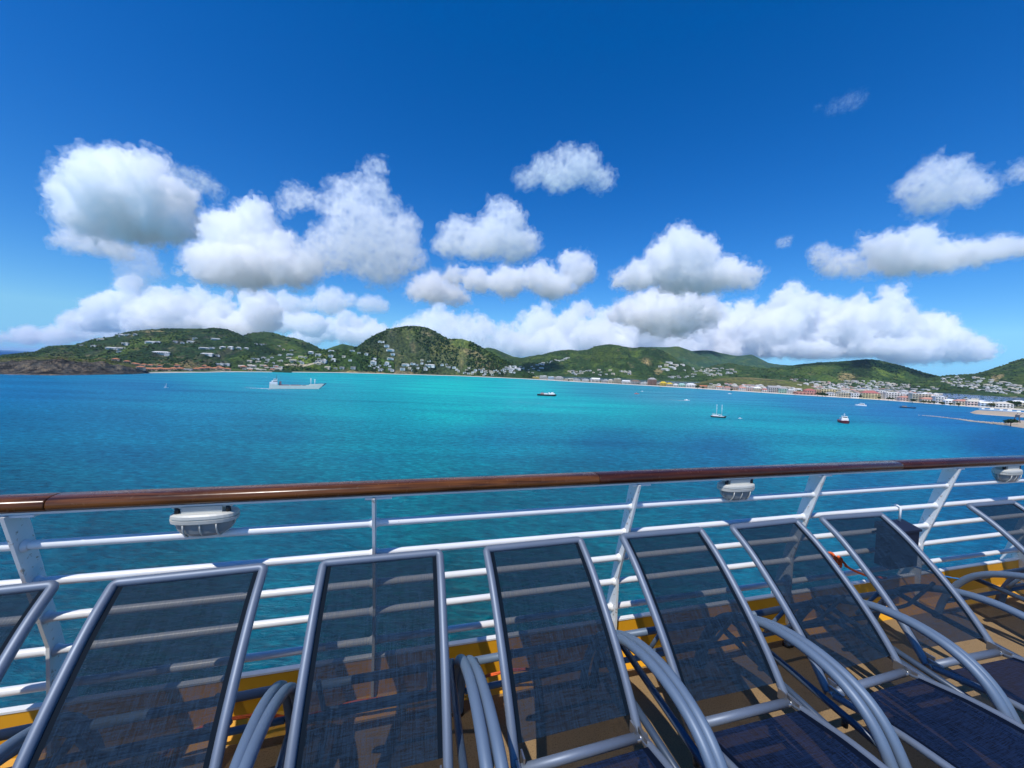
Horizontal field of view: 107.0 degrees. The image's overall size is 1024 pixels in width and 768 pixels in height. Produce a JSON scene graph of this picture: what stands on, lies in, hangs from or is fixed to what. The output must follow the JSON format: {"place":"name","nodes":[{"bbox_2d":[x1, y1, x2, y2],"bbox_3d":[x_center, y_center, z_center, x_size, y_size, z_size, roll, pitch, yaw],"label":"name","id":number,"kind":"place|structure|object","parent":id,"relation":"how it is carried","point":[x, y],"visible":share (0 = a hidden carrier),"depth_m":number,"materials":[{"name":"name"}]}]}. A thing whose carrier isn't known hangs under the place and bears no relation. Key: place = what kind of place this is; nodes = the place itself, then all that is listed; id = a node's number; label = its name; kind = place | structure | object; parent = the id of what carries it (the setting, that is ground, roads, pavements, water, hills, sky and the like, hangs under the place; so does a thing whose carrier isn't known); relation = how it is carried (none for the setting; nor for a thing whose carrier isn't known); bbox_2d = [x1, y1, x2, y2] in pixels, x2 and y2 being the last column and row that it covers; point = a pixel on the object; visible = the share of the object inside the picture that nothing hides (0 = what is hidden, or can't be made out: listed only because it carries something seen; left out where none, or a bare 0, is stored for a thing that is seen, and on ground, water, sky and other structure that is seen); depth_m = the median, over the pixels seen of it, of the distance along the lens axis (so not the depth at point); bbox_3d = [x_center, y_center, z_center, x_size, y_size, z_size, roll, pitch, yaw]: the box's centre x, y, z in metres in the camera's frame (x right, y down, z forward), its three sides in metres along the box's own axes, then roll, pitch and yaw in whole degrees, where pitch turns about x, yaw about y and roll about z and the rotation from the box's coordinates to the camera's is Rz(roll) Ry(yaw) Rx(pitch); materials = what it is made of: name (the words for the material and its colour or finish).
{"place":"outdoors","nodes":[
{"label":"outdoors","id":0,"kind":"place"},
{"bbox_2d":[0,356,148,374],"bbox_3d":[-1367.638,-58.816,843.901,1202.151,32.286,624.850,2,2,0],"label":"promontory","id":1,"kind":"structure","parent":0,"point":[34,366],"depth_m":687.34,"materials":[{"name":"brown stone"}]},
{"bbox_2d":[0,356,124,362],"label":"headland scrub","id":2,"kind":"object","parent":1,"relation":"on","point":[110,361],"visible":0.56,"depth_m":802.25,"materials":[{"name":"green plant"}]},
{"bbox_2d":[136,366,145,370],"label":"house","id":3,"kind":"structure","parent":1,"relation":"on","point":[142,368],"depth_m":812.47,"materials":[{"name":"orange tile"}]},
{"bbox_2d":[0,328,291,372],"bbox_3d":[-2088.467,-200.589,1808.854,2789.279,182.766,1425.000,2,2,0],"label":"hill","id":4,"kind":"structure","parent":0,"point":[230,356],"depth_m":1466.70,"materials":[{"name":"green plant"}]},
{"bbox_2d":[153,351,170,355],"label":"house","id":5,"kind":"structure","parent":4,"relation":"on","point":[163,353],"depth_m":1406.90,"materials":[{"name":"white glass"}]},
{"bbox_2d":[0,325,535,376],"bbox_3d":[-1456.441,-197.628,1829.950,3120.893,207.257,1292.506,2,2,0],"label":"hillside scrub","id":6,"kind":"object","parent":4,"relation":"on","point":[500,362],"visible":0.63,"depth_m":1551.41,"materials":[{"name":"green plant"}]},
{"bbox_2d":[149,371,252,372],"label":"shore","id":7,"kind":"structure","parent":0,"point":[198,372],"depth_m":945.35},
{"bbox_2d":[243,332,322,352],"bbox_3d":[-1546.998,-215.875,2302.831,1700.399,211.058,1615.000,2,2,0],"label":"back hill","id":8,"kind":"structure","parent":0,"point":[275,341],"depth_m":2034.59,"materials":[{"name":"green plant"}]},
{"bbox_2d":[225,350,393,373],"bbox_3d":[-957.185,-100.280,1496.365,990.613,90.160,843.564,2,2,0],"label":"saddle","id":9,"kind":"object","parent":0,"point":[346,364],"visible":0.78,"depth_m":1449.77,"materials":[{"name":"green plant"}]},
{"bbox_2d":[328,344,353,349],"bbox_3d":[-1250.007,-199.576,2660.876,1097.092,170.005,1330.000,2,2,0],"label":"hill","id":10,"kind":"structure","parent":0,"point":[344,347],"depth_m":2582.31,"materials":[{"name":"green plant"}]},
{"bbox_2d":[354,326,534,378],"bbox_3d":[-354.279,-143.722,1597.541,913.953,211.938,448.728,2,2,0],"label":"central hill","id":11,"kind":"structure","parent":0,"point":[398,341],"depth_m":1578.41,"materials":[{"name":"green plant"}]},
{"bbox_2d":[425,364,434,367],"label":"house","id":12,"kind":"structure","parent":11,"relation":"on","point":[431,365],"depth_m":1548.83,"materials":[{"name":"white glass"}]},
{"bbox_2d":[484,348,518,360],"bbox_3d":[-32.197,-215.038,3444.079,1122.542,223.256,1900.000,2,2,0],"label":"hills","id":13,"kind":"structure","parent":0,"point":[502,355],"depth_m":3260.27,"materials":[{"name":"green plant"}]},
{"bbox_2d":[0,350,1023,707],"bbox_3d":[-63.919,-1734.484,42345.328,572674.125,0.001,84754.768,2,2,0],"label":"sea","id":14,"kind":"structure","parent":0,"point":[58,434],"depth_m":168.16,"materials":[{"name":"liquid"}]},
{"bbox_2d":[269,376,325,388],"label":"cargo ship","id":15,"kind":"object","parent":14,"relation":"on","point":[273,384],"visible":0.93,"depth_m":523.93,"materials":[{"name":"white metal"}]},
{"bbox_2d":[537,392,555,395],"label":"work boat","id":16,"kind":"object","parent":14,"relation":"on","point":[547,394],"visible":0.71,"depth_m":570.31,"materials":[{"name":"white metal"}]},
{"bbox_2d":[711,408,729,417],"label":"schooner","id":17,"kind":"object","parent":14,"relation":"on","point":[717,416],"visible":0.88,"depth_m":360.71,"materials":[{"name":"white"}]},
{"bbox_2d":[837,413,849,423],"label":"tug boat","id":18,"kind":"object","parent":14,"relation":"on","point":[844,419],"visible":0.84,"depth_m":351.94,"materials":[{"name":"white metal"}]},
{"bbox_2d":[922,415,972,420],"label":"breakwater rocks","id":19,"kind":"object","parent":14,"relation":"in","point":[951,418],"visible":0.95,"depth_m":435.64,"materials":[{"name":"grey stone"}]},
{"bbox_2d":[970,421,1023,425],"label":"breakwater rocks","id":20,"kind":"object","parent":14,"relation":"in","point":[1002,423],"visible":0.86,"depth_m":390.49,"materials":[{"name":"grey stone"}]},
{"bbox_2d":[0,0,1023,375],"label":"sky","id":21,"kind":"structure","parent":0,"point":[781,182],"materials":[{"name":"blue"}]},
{"bbox_2d":[148,367,1023,408],"bbox_3d":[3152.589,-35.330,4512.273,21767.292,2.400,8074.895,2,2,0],"label":"lowland","id":22,"kind":"structure","parent":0,"point":[207,370],"depth_m":1197.56,"materials":[{"name":"green plant"}]},
{"bbox_2d":[80,333,1021,395],"bbox_3d":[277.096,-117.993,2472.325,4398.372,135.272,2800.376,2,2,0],"label":"distant houses","id":23,"kind":"structure","parent":22,"relation":"on","point":[999,388],"depth_m":1769.20,"materials":[{"name":"white glass"}]},
{"bbox_2d":[148,369,1022,406],"bbox_3d":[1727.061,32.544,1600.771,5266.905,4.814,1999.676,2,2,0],"label":"lowland scrub","id":24,"kind":"object","parent":22,"relation":"on","point":[724,386],"visible":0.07,"depth_m":1071.10,"materials":[{"name":"green plant"}]},
{"bbox_2d":[591,378,599,381],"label":"building","id":25,"kind":"structure","parent":22,"relation":"on","point":[595,379],"depth_m":1332.75,"materials":[{"name":"white glass"}]},
{"bbox_2d":[614,378,620,382],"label":"hotel","id":26,"kind":"structure","parent":22,"relation":"on","point":[617,380],"depth_m":1287.30,"materials":[{"name":"beige glass"}]},
{"bbox_2d":[622,380,629,383],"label":"building","id":27,"kind":"structure","parent":22,"relation":"on","point":[625,381],"depth_m":1269.51,"materials":[{"name":"white glass"}]},
{"bbox_2d":[630,380,640,383],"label":"building","id":28,"kind":"structure","parent":22,"relation":"on","point":[635,382],"depth_m":1249.08,"materials":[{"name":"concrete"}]},
{"bbox_2d":[647,378,656,384],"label":"hotel","id":29,"kind":"structure","parent":22,"relation":"on","point":[651,381],"depth_m":1214.64,"materials":[{"name":"brown brick"}]},
{"bbox_2d":[819,388,837,392],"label":"building","id":30,"kind":"structure","parent":22,"relation":"on","point":[829,390],"depth_m":956.14,"materials":[{"name":"beige glass"}]},
{"bbox_2d":[1006,401,1017,404],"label":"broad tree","id":31,"kind":"object","parent":22,"relation":"on","point":[1014,402],"visible":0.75,"depth_m":692.93,"materials":[{"name":"green plant"}]},
{"bbox_2d":[1013,400,1023,406],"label":"building","id":32,"kind":"structure","parent":22,"relation":"on","point":[1021,405],"depth_m":722.89,"materials":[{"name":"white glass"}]},
{"bbox_2d":[508,344,694,378],"bbox_3d":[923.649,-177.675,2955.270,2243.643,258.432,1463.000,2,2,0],"label":"broad hill","id":33,"kind":"structure","parent":0,"point":[631,365],"depth_m":2573.06,"materials":[{"name":"green plant"}]},
{"bbox_2d":[222,594,1023,767],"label":"deck","id":34,"kind":"structure","parent":0,"point":[1004,629],"depth_m":1.88,"materials":[{"name":"brown wood"}]},
{"bbox_2d":[0,580,58,767],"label":"sun lounger","id":35,"kind":"object","parent":34,"relation":"on","point":[23,606],"visible":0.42,"depth_m":1.27,"materials":[{"name":"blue metal"}]},
{"bbox_2d":[0,563,292,767],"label":"sun lounger","id":36,"kind":"object","parent":34,"relation":"on","point":[149,674],"visible":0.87,"depth_m":1.21,"materials":[{"name":"blue fabric"}]},
{"bbox_2d":[239,549,492,767],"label":"sun lounger","id":37,"kind":"object","parent":34,"relation":"on","point":[376,685],"visible":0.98,"depth_m":1.33,"materials":[{"name":"blue fabric"}]},
{"bbox_2d":[232,671,499,720],"bbox_3d":[-0.666,1.465,1.722,1.576,0.152,0.075,1,2,-15],"label":"rope","id":38,"kind":"object","parent":34,"relation":"on","point":[239,717],"visible":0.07,"depth_m":1.59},
{"bbox_2d":[0,560,1023,767],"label":"gutter","id":39,"kind":"object","parent":34,"relation":"on","point":[241,707],"depth_m":1.97,"materials":[{"name":"yellow paint"}]},
{"bbox_2d":[0,557,1018,714],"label":"gutter rim","id":40,"kind":"object","parent":39,"relation":"attached to","point":[37,706],"depth_m":1.96,"materials":[{"name":"white paint"}]},
{"bbox_2d":[0,455,1023,696],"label":"ship railing","id":41,"kind":"object","parent":39,"relation":"on","point":[22,544],"visible":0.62,"depth_m":1.74,"materials":[{"name":"white metal"}]},
{"bbox_2d":[169,504,239,536],"bbox_3d":[-1.211,0.536,1.499,0.230,0.130,0.110,1,2,-15],"label":"bulkhead lamp","id":42,"kind":"object","parent":41,"relation":"attached to","point":[198,521],"visible":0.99,"depth_m":1.46,"materials":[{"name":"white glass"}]},
{"bbox_2d":[717,478,754,500],"bbox_3d":[1.275,0.598,2.159,0.230,0.130,0.110,1,2,-15],"label":"bulkhead lamp","id":43,"kind":"object","parent":41,"relation":"attached to","point":[735,489],"visible":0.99,"depth_m":2.12,"materials":[{"name":"white plastic"}]},
{"bbox_2d":[828,551,865,576],"bbox_3d":[2.317,1.219,2.568,0.386,0.171,0.089,2,2,1],"label":"rope","id":44,"kind":"object","parent":41,"relation":"attached to","point":[838,559],"visible":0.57,"depth_m":2.55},
{"bbox_2d":[891,504,921,544],"bbox_3d":[2.568,1.015,2.548,0.260,0.385,0.150,1,2,-15],"label":"equipment box","id":45,"kind":"object","parent":41,"relation":"hanging from","point":[911,531],"visible":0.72,"depth_m":2.52,"materials":[{"name":"blue paint"}]},
{"bbox_2d":[991,465,1022,482],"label":"bulkhead lamp","id":46,"kind":"object","parent":41,"relation":"attached to","point":[1012,473],"visible":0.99,"depth_m":2.75,"materials":[{"name":"white plastic"}]},
{"bbox_2d":[457,536,717,767],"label":"sun lounger","id":47,"kind":"object","parent":34,"relation":"on","point":[558,655],"visible":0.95,"depth_m":1.46,"materials":[{"name":"blue fabric"}]},
{"bbox_2d":[616,527,898,767],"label":"sun lounger","id":48,"kind":"object","parent":34,"relation":"on","point":[706,629],"visible":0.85,"depth_m":1.58,"materials":[{"name":"blue fabric"}]},
{"bbox_2d":[730,518,1023,767],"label":"sun lounger","id":49,"kind":"object","parent":34,"relation":"on","point":[823,607],"visible":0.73,"depth_m":1.67,"materials":[{"name":"blue fabric"}]},
{"bbox_2d":[791,512,1023,718],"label":"sun lounger","id":50,"kind":"object","parent":34,"relation":"on","point":[902,572],"visible":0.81,"depth_m":1.96,"materials":[{"name":"blue fabric"}]},
{"bbox_2d":[952,500,1023,602],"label":"sun lounger","id":51,"kind":"object","parent":34,"relation":"on","point":[1005,518],"visible":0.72,"depth_m":2.54,"materials":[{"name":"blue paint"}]},
{"bbox_2d":[1003,586,1023,602],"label":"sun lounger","id":52,"kind":"object","parent":34,"relation":"on","point":[1015,589],"visible":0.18,"depth_m":2.83,"materials":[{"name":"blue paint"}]},
{"bbox_2d":[556,376,698,383],"bbox_3d":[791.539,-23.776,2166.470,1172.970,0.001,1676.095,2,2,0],"label":"lagoon","id":53,"kind":"structure","parent":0,"point":[672,382],"depth_m":1882.92,"materials":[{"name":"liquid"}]},
{"bbox_2d":[313,372,1023,410],"bbox_3d":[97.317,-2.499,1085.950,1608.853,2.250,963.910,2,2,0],"label":"beach","id":54,"kind":"structure","parent":0,"point":[701,388],"depth_m":1064.17,"materials":[{"name":"beige sand"}]},
{"bbox_2d":[685,383,695,387],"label":"building","id":55,"kind":"structure","parent":54,"relation":"on","point":[690,385],"depth_m":1137.94,"materials":[{"name":"white glass"}]},
{"bbox_2d":[753,387,761,391],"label":"building","id":56,"kind":"structure","parent":54,"relation":"on","point":[757,389],"depth_m":1001.68,"materials":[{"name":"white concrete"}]},
{"bbox_2d":[767,386,779,392],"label":"building","id":57,"kind":"structure","parent":54,"relation":"on","point":[772,389],"depth_m":972.29,"materials":[{"name":"white glass"}]},
{"bbox_2d":[778,387,788,392],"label":"building","id":58,"kind":"structure","parent":54,"relation":"on","point":[782,389],"depth_m":955.27,"materials":[{"name":"glass"}]},
{"bbox_2d":[786,389,795,393],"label":"building","id":59,"kind":"structure","parent":54,"relation":"on","point":[791,391],"depth_m":941.93,"materials":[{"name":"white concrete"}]},
{"bbox_2d":[793,391,816,394],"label":"building","id":60,"kind":"structure","parent":54,"relation":"on","point":[802,393],"depth_m":920.55,"materials":[{"name":"ceramic"}]},
{"bbox_2d":[803,389,815,392],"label":"building","id":61,"kind":"structure","parent":54,"relation":"on","point":[809,390],"depth_m":917.88,"materials":[{"name":"pink glass"}]},
{"bbox_2d":[826,392,836,395],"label":"building","id":62,"kind":"structure","parent":54,"relation":"on","point":[832,394],"depth_m":884.42,"materials":[{"name":"white glass"}]},
{"bbox_2d":[836,392,852,396],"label":"building","id":63,"kind":"structure","parent":54,"relation":"on","point":[842,394],"depth_m":866.74,"materials":[{"name":"beige glass"}]},
{"bbox_2d":[850,393,860,397],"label":"building","id":64,"kind":"structure","parent":54,"relation":"on","point":[854,395],"depth_m":852.41,"materials":[{"name":"white glass"}]},
{"bbox_2d":[859,390,880,398],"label":"hotel","id":65,"kind":"structure","parent":54,"relation":"on","point":[866,394],"depth_m":836.25,"materials":[{"name":"beige glass"}]},
{"bbox_2d":[876,390,887,398],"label":"hotel","id":66,"kind":"structure","parent":54,"relation":"on","point":[881,392],"depth_m":837.37,"materials":[{"name":"white glass"}]},
{"bbox_2d":[882,392,902,399],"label":"hotel","id":67,"kind":"structure","parent":54,"relation":"on","point":[895,395],"depth_m":820.39,"materials":[{"name":"white glass"}]},
{"bbox_2d":[896,396,907,400],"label":"building","id":68,"kind":"structure","parent":54,"relation":"on","point":[902,398],"depth_m":787.31,"materials":[{"name":"concrete"}]},
{"bbox_2d":[908,393,931,401],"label":"hotel","id":69,"kind":"structure","parent":54,"relation":"on","point":[916,396],"depth_m":764.86,"materials":[{"name":"white glass"}]},
{"bbox_2d":[919,397,931,402],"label":"building","id":70,"kind":"structure","parent":54,"relation":"on","point":[926,399],"depth_m":753.21,"materials":[{"name":"paint"}]},
{"bbox_2d":[932,396,946,403],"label":"building","id":71,"kind":"structure","parent":54,"relation":"on","point":[937,399],"depth_m":735.84,"materials":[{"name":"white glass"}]},
{"bbox_2d":[942,399,952,404],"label":"building","id":72,"kind":"structure","parent":54,"relation":"on","point":[947,401],"depth_m":720.45,"materials":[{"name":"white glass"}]},
{"bbox_2d":[952,399,965,404],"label":"building","id":73,"kind":"structure","parent":54,"relation":"on","point":[962,401],"depth_m":707.73,"materials":[{"name":"paint"}]},
{"bbox_2d":[965,399,979,405],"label":"building","id":74,"kind":"structure","parent":54,"relation":"on","point":[971,402],"depth_m":696.14,"materials":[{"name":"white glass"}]},
{"bbox_2d":[978,401,992,406],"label":"building","id":75,"kind":"structure","parent":54,"relation":"on","point":[982,403],"depth_m":684.22,"materials":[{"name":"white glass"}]},
{"bbox_2d":[993,402,1013,407],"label":"building","id":76,"kind":"structure","parent":54,"relation":"on","point":[1004,404],"depth_m":669.39,"materials":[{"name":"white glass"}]},
{"bbox_2d":[648,346,725,368],"bbox_3d":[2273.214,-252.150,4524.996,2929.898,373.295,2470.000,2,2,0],"label":"hills","id":77,"kind":"structure","parent":0,"point":[690,358],"depth_m":4178.35,"materials":[{"name":"green plant"}]},
{"bbox_2d":[637,363,762,381],"bbox_3d":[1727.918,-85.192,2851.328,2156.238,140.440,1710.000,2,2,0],"label":"slope","id":78,"kind":"structure","parent":0,"point":[745,369],"depth_m":2421.19,"materials":[{"name":"green plant"}]},
{"bbox_2d":[692,350,789,367],"bbox_3d":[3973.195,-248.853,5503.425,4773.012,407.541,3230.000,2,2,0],"label":"hills","id":79,"kind":"structure","parent":0,"point":[750,360],"depth_m":5138.74,"materials":[{"name":"green plant"}]},
{"bbox_2d":[694,377,822,389],"bbox_3d":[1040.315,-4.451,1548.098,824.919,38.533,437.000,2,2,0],"label":"brown mound","id":80,"kind":"object","parent":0,"point":[738,381],"visible":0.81,"depth_m":1424.07,"materials":[{"name":"brown soil"}]},
{"bbox_2d":[744,359,937,389],"bbox_3d":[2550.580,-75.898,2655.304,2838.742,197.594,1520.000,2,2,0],"label":"hill","id":81,"kind":"structure","parent":0,"point":[834,367],"depth_m":2312.83,"materials":[{"name":"green plant"}]},
{"bbox_2d":[246,331,1023,393],"bbox_3d":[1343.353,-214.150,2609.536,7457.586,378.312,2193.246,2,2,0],"label":"hillside scrub","id":82,"kind":"object","parent":81,"relation":"on","point":[856,375],"visible":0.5,"depth_m":2245.40,"materials":[{"name":"green plant"}]},
{"bbox_2d":[911,358,1023,395],"bbox_3d":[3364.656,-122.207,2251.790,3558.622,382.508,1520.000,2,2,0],"label":"hill","id":83,"kind":"structure","parent":0,"point":[1019,379],"depth_m":1859.19,"materials":[{"name":"green plant"}]},
{"bbox_2d":[916,392,1023,401],"bbox_3d":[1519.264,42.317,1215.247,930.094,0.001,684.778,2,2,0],"label":"lagoon","id":84,"kind":"structure","parent":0,"point":[990,398],"depth_m":1171.10,"materials":[{"name":"blue liquid"}]},
{"bbox_2d":[970,410,1023,416],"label":"spit","id":85,"kind":"structure","parent":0,"point":[999,413],"depth_m":529.42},
{"bbox_2d":[1009,420,1023,427],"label":"quay","id":86,"kind":"structure","parent":0,"point":[1022,422],"depth_m":378.43,"materials":[{"name":"white concrete"}]},
{"bbox_2d":[1003,419,1018,425],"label":"broad tree","id":87,"kind":"object","parent":86,"relation":"on","point":[1010,421],"visible":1,"depth_m":366.12,"materials":[{"name":"green plant"}]}
]}

